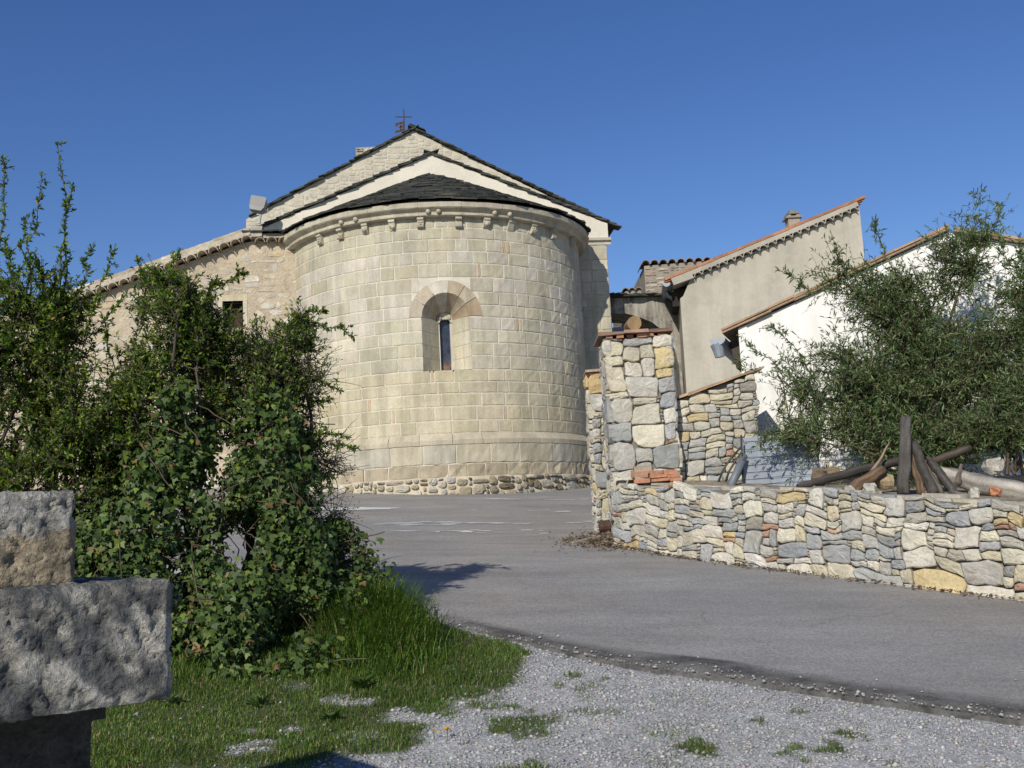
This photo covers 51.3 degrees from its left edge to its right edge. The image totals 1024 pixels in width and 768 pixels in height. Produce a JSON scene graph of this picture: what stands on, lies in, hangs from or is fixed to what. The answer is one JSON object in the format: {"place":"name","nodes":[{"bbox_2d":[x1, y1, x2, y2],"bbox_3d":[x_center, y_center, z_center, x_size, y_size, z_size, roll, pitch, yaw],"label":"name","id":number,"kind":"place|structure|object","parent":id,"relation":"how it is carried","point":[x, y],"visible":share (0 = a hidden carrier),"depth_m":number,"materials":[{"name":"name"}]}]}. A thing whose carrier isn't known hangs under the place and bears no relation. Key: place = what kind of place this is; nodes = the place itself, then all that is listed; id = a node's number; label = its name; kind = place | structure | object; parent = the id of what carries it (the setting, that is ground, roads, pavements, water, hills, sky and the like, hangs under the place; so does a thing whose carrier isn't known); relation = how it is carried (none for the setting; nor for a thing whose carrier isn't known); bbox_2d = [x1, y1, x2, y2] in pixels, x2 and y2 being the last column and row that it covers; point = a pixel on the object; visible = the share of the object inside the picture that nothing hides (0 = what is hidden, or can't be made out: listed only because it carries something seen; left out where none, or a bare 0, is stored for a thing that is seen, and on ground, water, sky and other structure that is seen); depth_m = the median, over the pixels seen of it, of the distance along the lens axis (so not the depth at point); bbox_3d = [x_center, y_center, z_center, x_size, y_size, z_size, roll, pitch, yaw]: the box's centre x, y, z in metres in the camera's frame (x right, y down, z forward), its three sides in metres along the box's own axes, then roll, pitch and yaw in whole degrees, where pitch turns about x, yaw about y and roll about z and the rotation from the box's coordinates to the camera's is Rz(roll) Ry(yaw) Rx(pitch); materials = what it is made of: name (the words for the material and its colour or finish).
{"place":"outdoors","nodes":[
{"label":"outdoors","id":0,"kind":"place"},
{"bbox_2d":[90,608,896,767],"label":"short grass","id":1,"kind":"structure","parent":0,"point":[180,672],"depth_m":5.58,"materials":[{"name":"green plant"}]},
{"bbox_2d":[0,0,1023,327],"label":"sky","id":2,"kind":"structure","parent":0,"point":[694,128],"materials":[{"name":"blue"}]},
{"bbox_2d":[39,487,1023,725],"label":"road","id":3,"kind":"structure","parent":0,"point":[902,644],"depth_m":8.28,"materials":[{"name":"grey asphalt"}]},
{"bbox_2d":[321,498,591,533],"bbox_3d":[-1.034,1.997,16.028,4.843,0.630,5.281,-3,-8,0],"label":"road marking","id":4,"kind":"object","parent":3,"relation":"on","point":[362,508],"visible":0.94,"depth_m":14.83,"materials":[{"name":"paint"}]},
{"bbox_2d":[589,533,626,548],"bbox_3d":[0.999,1.881,12.605,1.200,0.221,1.700,-3,-8,0],"label":"soil heap","id":5,"kind":"object","parent":3,"relation":"on","point":[598,541],"visible":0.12,"depth_m":12.33,"materials":[{"name":"brown soil"}]},
{"bbox_2d":[568,535,599,544],"bbox_3d":[0.829,1.854,12.490,0.469,0.154,0.245,2,-9,-32],"label":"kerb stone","id":6,"kind":"object","parent":5,"relation":"on","point":[585,539],"visible":0.29,"depth_m":12.36,"materials":[{"name":"beige stone"}]},
{"bbox_2d":[534,530,1023,600],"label":"leaf litter","id":7,"kind":"object","parent":3,"relation":"on","point":[605,541],"visible":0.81,"depth_m":11.34,"materials":[{"name":"brown plant"}]},
{"bbox_2d":[80,570,1023,767],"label":"ground","id":8,"kind":"structure","parent":0,"point":[726,718],"depth_m":5.33,"materials":[{"name":"grey gravel"}]},
{"bbox_2d":[0,140,146,518],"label":"pyracantha bush","id":9,"kind":"object","parent":8,"relation":"on","point":[53,309],"visible":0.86,"depth_m":6.98,"materials":[{"name":"green plant"}]},
{"bbox_2d":[0,490,172,767],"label":"stone monument","id":10,"kind":"object","parent":8,"relation":"on","point":[78,655],"visible":1,"depth_m":2.86,"materials":[{"name":"stone"}]},
{"bbox_2d":[0,226,296,489],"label":"stone annex","id":11,"kind":"object","parent":8,"relation":"on","point":[266,286],"visible":0.21,"depth_m":21.94,"materials":[{"name":"beige stone"}]},
{"bbox_2d":[217,294,247,332],"bbox_3d":[-5.740,-1.424,22.010,0.610,0.795,0.280,-2,-8,-6],"label":"window","id":12,"kind":"structure","parent":11,"relation":"in","point":[243,297],"depth_m":21.95,"materials":[{"name":"stone"}]},
{"bbox_2d":[249,195,267,223],"bbox_3d":[-5.420,-3.725,22.850,0.392,0.627,0.264,-2,-8,-6],"label":"floodlight","id":13,"kind":"object","parent":11,"relation":"on","point":[258,205],"visible":1,"depth_m":22.78,"materials":[{"name":"paint"}]},
{"bbox_2d":[72,372,242,640],"bbox_3d":[-2.545,0.834,6.948,1.582,1.857,1.388,4,-11,-43],"label":"ivy clump","id":14,"kind":"object","parent":8,"relation":"on","point":[182,459],"visible":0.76,"depth_m":6.81,"materials":[{"name":"green plant"}]},
{"bbox_2d":[58,247,257,605],"bbox_3d":[-2.389,0.377,7.317,1.405,2.780,0.953,2,-9,-31],"label":"pyracantha bush","id":15,"kind":"object","parent":8,"relation":"on","point":[192,345],"visible":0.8,"depth_m":7.31,"materials":[{"name":"green plant"}]},
{"bbox_2d":[160,694,188,704],"bbox_3d":[-1.794,1.678,5.667,0.158,0.056,0.112,0,-8,-19],"label":"weed","id":16,"kind":"object","parent":8,"relation":"on","point":[172,699],"visible":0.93,"depth_m":5.67,"materials":[{"name":"green plant"}]},
{"bbox_2d":[244,693,269,705],"bbox_3d":[-1.359,1.683,5.684,0.121,0.063,0.146,4,-11,-43],"label":"weed","id":17,"kind":"object","parent":8,"relation":"on","point":[259,699],"visible":1,"depth_m":5.67,"materials":[{"name":"green plant"}]},
{"bbox_2d":[169,384,402,679],"bbox_3d":[-1.595,0.954,7.155,1.912,1.994,2.048,-3,-8,0],"label":"ivy clump","id":18,"kind":"object","parent":8,"relation":"on","point":[292,565],"visible":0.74,"depth_m":7.00,"materials":[{"name":"green plant"}]},
{"bbox_2d":[218,296,360,614],"bbox_3d":[-1.714,0.551,7.707,0.833,2.452,1.006,-10,-11,43],"label":"pyracantha bush","id":19,"kind":"object","parent":8,"relation":"on","point":[274,352],"visible":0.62,"depth_m":7.69,"materials":[{"name":"green plant"}]},
{"bbox_2d":[267,322,383,579],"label":"briar twigs","id":20,"kind":"object","parent":8,"relation":"on","point":[327,462],"visible":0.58,"depth_m":7.76,"materials":[{"name":"green plant"}]},
{"bbox_2d":[318,709,342,721],"bbox_3d":[-0.924,1.683,5.431,0.116,0.062,0.152,-7,-9,27],"label":"weed","id":21,"kind":"object","parent":8,"relation":"on","point":[332,715],"visible":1,"depth_m":5.42,"materials":[{"name":"green plant"}]},
{"bbox_2d":[348,672,375,687],"bbox_3d":[-0.852,1.677,6.028,0.175,0.089,0.183,-3,-8,0],"label":"weed","id":22,"kind":"object","parent":8,"relation":"on","point":[358,682],"visible":0.95,"depth_m":5.99,"materials":[{"name":"green plant"}]},
{"bbox_2d":[356,147,373,155],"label":"bell tower","id":23,"kind":"structure","parent":8,"relation":"on","point":[360,150],"depth_m":39.59,"materials":[{"name":"stone"}]},
{"bbox_2d":[270,571,475,700],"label":"tall grass","id":24,"kind":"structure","parent":8,"relation":"on","point":[392,630],"depth_m":6.72,"materials":[{"name":"green plant"}]},
{"bbox_2d":[246,123,621,494],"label":"church","id":25,"kind":"structure","parent":8,"relation":"on","point":[466,294],"depth_m":20.57,"materials":[{"name":"stone"}]},
{"bbox_2d":[395,109,411,132],"bbox_3d":[-3.175,-7.347,31.301,0.522,1.495,0.037,-3,-8,0],"label":"cross weathervane","id":26,"kind":"object","parent":25,"relation":"on","point":[402,127],"visible":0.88,"depth_m":31.34,"materials":[{"name":"metal"}]},
{"bbox_2d":[409,280,481,371],"bbox_3d":[-1.250,-1.086,20.481,1.384,1.730,0.615,-3,-8,0],"label":"arched window","id":27,"kind":"structure","parent":25,"relation":"in","point":[446,344],"depth_m":20.39,"materials":[{"name":"stone"}]},
{"bbox_2d":[583,369,608,531],"bbox_3d":[1.262,1.121,13.954,0.525,2.620,0.592,-3,-8,0],"label":"wall stub","id":28,"kind":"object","parent":8,"relation":"on","point":[595,422],"depth_m":13.79,"materials":[{"name":"stone"}]},
{"bbox_2d":[612,327,623,331],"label":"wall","id":29,"kind":"structure","parent":8,"relation":"on","point":[615,329],"depth_m":27.93,"materials":[{"name":"grey stone"}]},
{"bbox_2d":[593,327,682,532],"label":"stone pillar","id":30,"kind":"structure","parent":8,"relation":"on","point":[639,403],"depth_m":12.67,"materials":[{"name":"stone"}]},
{"bbox_2d":[598,513,610,532],"bbox_3d":[1.124,1.688,12.983,0.140,0.238,0.150,-3,-8,0],"label":"iron valve","id":31,"kind":"object","parent":30,"relation":"attached to","point":[604,525],"visible":0.99,"depth_m":12.92,"materials":[{"name":"brown metal"}]},
{"bbox_2d":[624,316,640,329],"bbox_3d":[1.473,-0.719,13.021,0.181,0.203,0.379,-3,-8,0],"label":"log round","id":32,"kind":"object","parent":30,"relation":"on","point":[633,322],"visible":0.72,"depth_m":12.84,"materials":[{"name":"brown wood"}]},
{"bbox_2d":[610,292,682,395],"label":"flying arch","id":33,"kind":"structure","parent":8,"relation":"on","point":[652,310],"depth_m":25.04,"materials":[{"name":"stone"}]},
{"bbox_2d":[676,366,763,480],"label":"sloping garden wall","id":34,"kind":"structure","parent":8,"relation":"on","point":[715,422],"depth_m":12.88,"materials":[{"name":"stone"}]},
{"bbox_2d":[661,195,865,393],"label":"grey house","id":35,"kind":"structure","parent":8,"relation":"on","point":[710,298],"depth_m":23.59,"materials":[{"name":"paint"}]},
{"bbox_2d":[613,480,1023,600],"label":"roadside wall","id":36,"kind":"structure","parent":8,"relation":"on","point":[957,542],"depth_m":9.89,"materials":[{"name":"stone"}]},
{"bbox_2d":[633,478,650,483],"bbox_3d":[1.496,1.122,12.307,0.194,0.053,0.171,-3,-8,0],"label":"broken tile","id":37,"kind":"object","parent":36,"relation":"on","point":[638,481],"visible":0.86,"depth_m":12.23,"materials":[{"name":"ceramic"}]},
{"bbox_2d":[632,476,648,479],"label":"broken tile","id":38,"kind":"object","parent":37,"relation":"on","point":[636,477],"visible":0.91,"depth_m":12.27,"materials":[{"name":"ceramic"}]},
{"bbox_2d":[631,470,647,477],"bbox_3d":[1.476,1.042,12.332,0.199,0.093,0.132,-4,-8,9],"label":"broken tile","id":39,"kind":"object","parent":38,"relation":"on","point":[644,474],"visible":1,"depth_m":12.27,"materials":[{"name":"ceramic"}]},
{"bbox_2d":[633,466,650,473],"bbox_3d":[1.503,0.996,12.351,0.196,0.095,0.134,-3,-8,0],"label":"broken tile","id":40,"kind":"object","parent":39,"relation":"on","point":[637,469],"visible":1,"depth_m":12.30,"materials":[{"name":"ceramic"}]},
{"bbox_2d":[650,477,668,481],"bbox_3d":[1.694,1.099,12.255,0.206,0.047,0.190,-3,-8,0],"label":"broken tile","id":41,"kind":"object","parent":36,"relation":"on","point":[659,479],"visible":0.93,"depth_m":12.18,"materials":[{"name":"ceramic"}]},
{"bbox_2d":[648,474,666,478],"bbox_3d":[1.673,1.060,12.283,0.204,0.054,0.178,-3,-8,0],"label":"broken tile","id":42,"kind":"object","parent":41,"relation":"on","point":[651,476],"visible":0.93,"depth_m":12.20,"materials":[{"name":"ceramic"}]},
{"bbox_2d":[648,470,662,474],"bbox_3d":[1.659,1.026,12.330,0.153,0.053,0.174,-3,-8,0],"label":"broken tile","id":43,"kind":"object","parent":42,"relation":"on","point":[655,472],"visible":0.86,"depth_m":12.25,"materials":[{"name":"ceramic"}]},
{"bbox_2d":[665,472,680,477],"bbox_3d":[1.855,1.057,12.334,0.165,0.057,0.188,-3,-8,0],"label":"broken tile","id":44,"kind":"object","parent":41,"relation":"on","point":[676,474],"visible":0.86,"depth_m":12.25,"materials":[{"name":"ceramic"}]},
{"bbox_2d":[662,469,676,473],"bbox_3d":[1.820,1.017,12.328,0.161,0.063,0.171,-3,-8,0],"label":"broken tile","id":45,"kind":"object","parent":44,"relation":"on","point":[671,471],"visible":0.86,"depth_m":12.25,"materials":[{"name":"ceramic"}]},
{"bbox_2d":[667,477,681,481],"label":"broken tile","id":46,"kind":"object","parent":36,"relation":"on","point":[675,479],"visible":0.79,"depth_m":12.21,"materials":[{"name":"ceramic"}]},
{"bbox_2d":[796,456,898,486],"bbox_3d":[3.431,0.868,10.607,1.256,0.305,0.169,-2,-8,-10],"label":"wood pole","id":47,"kind":"object","parent":36,"relation":"on","point":[855,471],"visible":0.63,"depth_m":10.54,"materials":[{"name":"brown wood"}]},
{"bbox_2d":[844,485,854,489],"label":"rock","id":48,"kind":"object","parent":36,"relation":"on","point":[849,487],"visible":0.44,"depth_m":10.10,"materials":[{"name":"stone"}]},
{"bbox_2d":[862,483,876,492],"bbox_3d":[3.384,1.009,10.082,0.143,0.148,0.131,-3,-8,0],"label":"rock","id":49,"kind":"object","parent":36,"relation":"on","point":[870,487],"visible":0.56,"depth_m":10.04,"materials":[{"name":"stone"}]},
{"bbox_2d":[897,416,911,494],"bbox_3d":[3.696,0.669,10.023,0.128,0.751,0.361,-10,-10,42],"label":"wood post","id":50,"kind":"object","parent":36,"relation":"on","point":[904,472],"visible":0.97,"depth_m":9.97,"materials":[{"name":"grey wood"}]},
{"bbox_2d":[709,224,1023,475],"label":"white shed","id":51,"kind":"structure","parent":8,"relation":"on","point":[797,316],"depth_m":13.85,"materials":[{"name":"paint"}]},
{"bbox_2d":[613,256,716,326],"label":"house","id":52,"kind":"structure","parent":0,"point":[654,274],"depth_m":32.73,"materials":[{"name":"stone"}]},
{"bbox_2d":[682,472,1023,501],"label":"garden soil","id":53,"kind":"structure","parent":0,"point":[847,481],"depth_m":12.00,"materials":[{"name":"brown soil"}]},
{"bbox_2d":[717,446,740,481],"bbox_3d":[2.562,0.958,12.568,0.335,0.439,0.026,-3,-8,0],"label":"hose","id":54,"kind":"object","parent":53,"relation":"on","point":[730,458],"visible":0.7,"depth_m":12.56,"materials":[{"name":"black plastic"}]},
{"bbox_2d":[725,452,740,481],"bbox_3d":[2.614,0.982,12.564,0.275,0.413,0.026,-3,-8,0],"label":"hose","id":55,"kind":"object","parent":53,"relation":"on","point":[734,462],"visible":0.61,"depth_m":12.56,"materials":[{"name":"black plastic"}]},
{"bbox_2d":[727,454,747,484],"bbox_3d":[2.552,0.989,12.084,0.090,0.415,0.405,-10,-11,42],"label":"drain pipe","id":56,"kind":"object","parent":53,"relation":"on","point":[737,471],"visible":0.74,"depth_m":12.05,"materials":[{"name":"grey plastic"}]},
{"bbox_2d":[742,431,821,486],"bbox_3d":[3.022,0.874,12.022,0.980,0.628,0.223,-9,-10,38],"label":"sheet panel","id":57,"kind":"object","parent":53,"relation":"on","point":[761,474],"visible":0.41,"depth_m":12.04,"materials":[{"name":"white metal"}]},
{"bbox_2d":[740,435,832,486],"bbox_3d":[3.040,0.853,11.830,1.134,0.676,0.056,-9,-10,39],"label":"wire fence","id":58,"kind":"object","parent":53,"relation":"on","point":[741,443],"visible":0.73,"depth_m":11.94,"materials":[{"name":"metal"}]},
{"bbox_2d":[811,467,825,485],"bbox_3d":[3.150,0.949,10.949,0.155,0.206,0.158,-3,-8,0],"label":"rock","id":59,"kind":"object","parent":53,"relation":"on","point":[817,472],"visible":0.7,"depth_m":10.91,"materials":[{"name":"stone"}]},
{"bbox_2d":[826,466,839,473],"bbox_3d":[3.328,0.930,11.054,0.145,0.155,0.140,-3,-8,0],"label":"rock","id":60,"kind":"object","parent":53,"relation":"on","point":[831,469],"visible":0.5,"depth_m":11.01,"materials":[{"name":"stone"}]},
{"bbox_2d":[842,465,886,489],"bbox_3d":[3.399,0.949,10.291,0.534,0.330,0.128,1,-9,-25],"label":"wood pole","id":61,"kind":"object","parent":53,"relation":"on","point":[875,474],"visible":0.71,"depth_m":10.27,"materials":[{"name":"brown wood"}]},
{"bbox_2d":[871,443,889,469],"bbox_3d":[3.561,0.795,10.438,0.476,0.447,0.056,3,-10,-36],"label":"wood pole","id":62,"kind":"object","parent":61,"relation":"on","point":[878,462],"visible":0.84,"depth_m":10.46,"materials":[{"name":"brown wood"}]},
{"bbox_2d":[732,182,1023,488],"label":"willow shrub","id":63,"kind":"object","parent":53,"relation":"on","point":[919,349],"visible":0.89,"depth_m":11.81,"materials":[{"name":"green plant"}]},
{"bbox_2d":[875,474,893,489],"bbox_3d":[3.646,0.950,10.452,0.168,0.174,0.187,-3,-8,0],"label":"rock","id":64,"kind":"object","parent":53,"relation":"on","point":[886,482],"visible":0.76,"depth_m":10.38,"materials":[{"name":"stone"}]},
{"bbox_2d":[911,454,924,494],"bbox_3d":[3.817,0.856,10.071,0.076,0.407,0.306,-4,-8,7],"label":"wood pole","id":65,"kind":"object","parent":53,"relation":"on","point":[920,489],"visible":0.79,"depth_m":10.01,"materials":[{"name":"brown wood"}]},
{"bbox_2d":[911,440,938,492],"bbox_3d":[3.892,0.796,10.101,0.131,0.548,0.373,-3,-8,0],"label":"wood pole","id":66,"kind":"object","parent":53,"relation":"on","point":[930,485],"visible":0.94,"depth_m":10.03,"materials":[{"name":"wood"}]},
{"bbox_2d":[926,463,943,492],"bbox_3d":[4.016,0.905,10.170,0.067,0.326,0.286,-2,-8,-9],"label":"wood pole","id":67,"kind":"object","parent":53,"relation":"on","point":[940,488],"visible":0.41,"depth_m":10.11,"materials":[{"name":"wood"}]},
{"bbox_2d":[926,456,957,493],"bbox_3d":[4.070,0.881,10.101,0.100,0.434,0.376,0,-8,-19],"label":"wood pole","id":68,"kind":"object","parent":53,"relation":"on","point":[950,487],"visible":0.97,"depth_m":10.07,"materials":[{"name":"grey wood"}]},
{"bbox_2d":[954,464,962,485],"bbox_3d":[4.246,0.867,10.143,0.090,0.214,0.073,-8,-9,31],"label":"wood stump","id":69,"kind":"object","parent":53,"relation":"on","point":[958,482],"visible":1,"depth_m":10.12,"materials":[{"name":"wood"}]},
{"bbox_2d":[968,487,979,498],"bbox_3d":[4.215,0.994,9.723,0.106,0.119,0.106,4,-10,-42],"label":"rock","id":70,"kind":"object","parent":53,"relation":"on","point":[973,492],"visible":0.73,"depth_m":9.69,"materials":[{"name":"stone"}]},
{"bbox_2d":[932,467,1023,497],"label":"tree trunk","id":71,"kind":"object","parent":53,"relation":"on","point":[1008,487],"visible":0.59,"depth_m":10.34,"materials":[{"name":"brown wood"}]},
{"bbox_2d":[925,444,971,463],"bbox_3d":[4.396,0.738,10.818,0.581,0.231,0.093,-1,-8,-11],"label":"wood pole","id":72,"kind":"object","parent":71,"relation":"on","point":[951,454],"visible":0.74,"depth_m":10.80,"materials":[{"name":"wood"}]},
{"bbox_2d":[946,226,1023,475],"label":"willow shrub","id":73,"kind":"object","parent":53,"relation":"on","point":[1010,408],"visible":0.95,"depth_m":11.34,"materials":[{"name":"green plant"}]},
{"bbox_2d":[981,457,1004,474],"bbox_3d":[5.026,0.859,11.149,0.209,0.181,0.191,-3,-8,0],"label":"rock","id":74,"kind":"object","parent":53,"relation":"on","point":[993,466],"visible":1,"depth_m":11.08,"materials":[{"name":"stone"}]},
{"bbox_2d":[988,486,1001,496],"bbox_3d":[4.401,0.981,9.723,0.114,0.111,0.108,-10,-10,40],"label":"rock","id":75,"kind":"object","parent":53,"relation":"on","point":[993,491],"visible":1,"depth_m":9.69,"materials":[{"name":"stone"}]}
]}

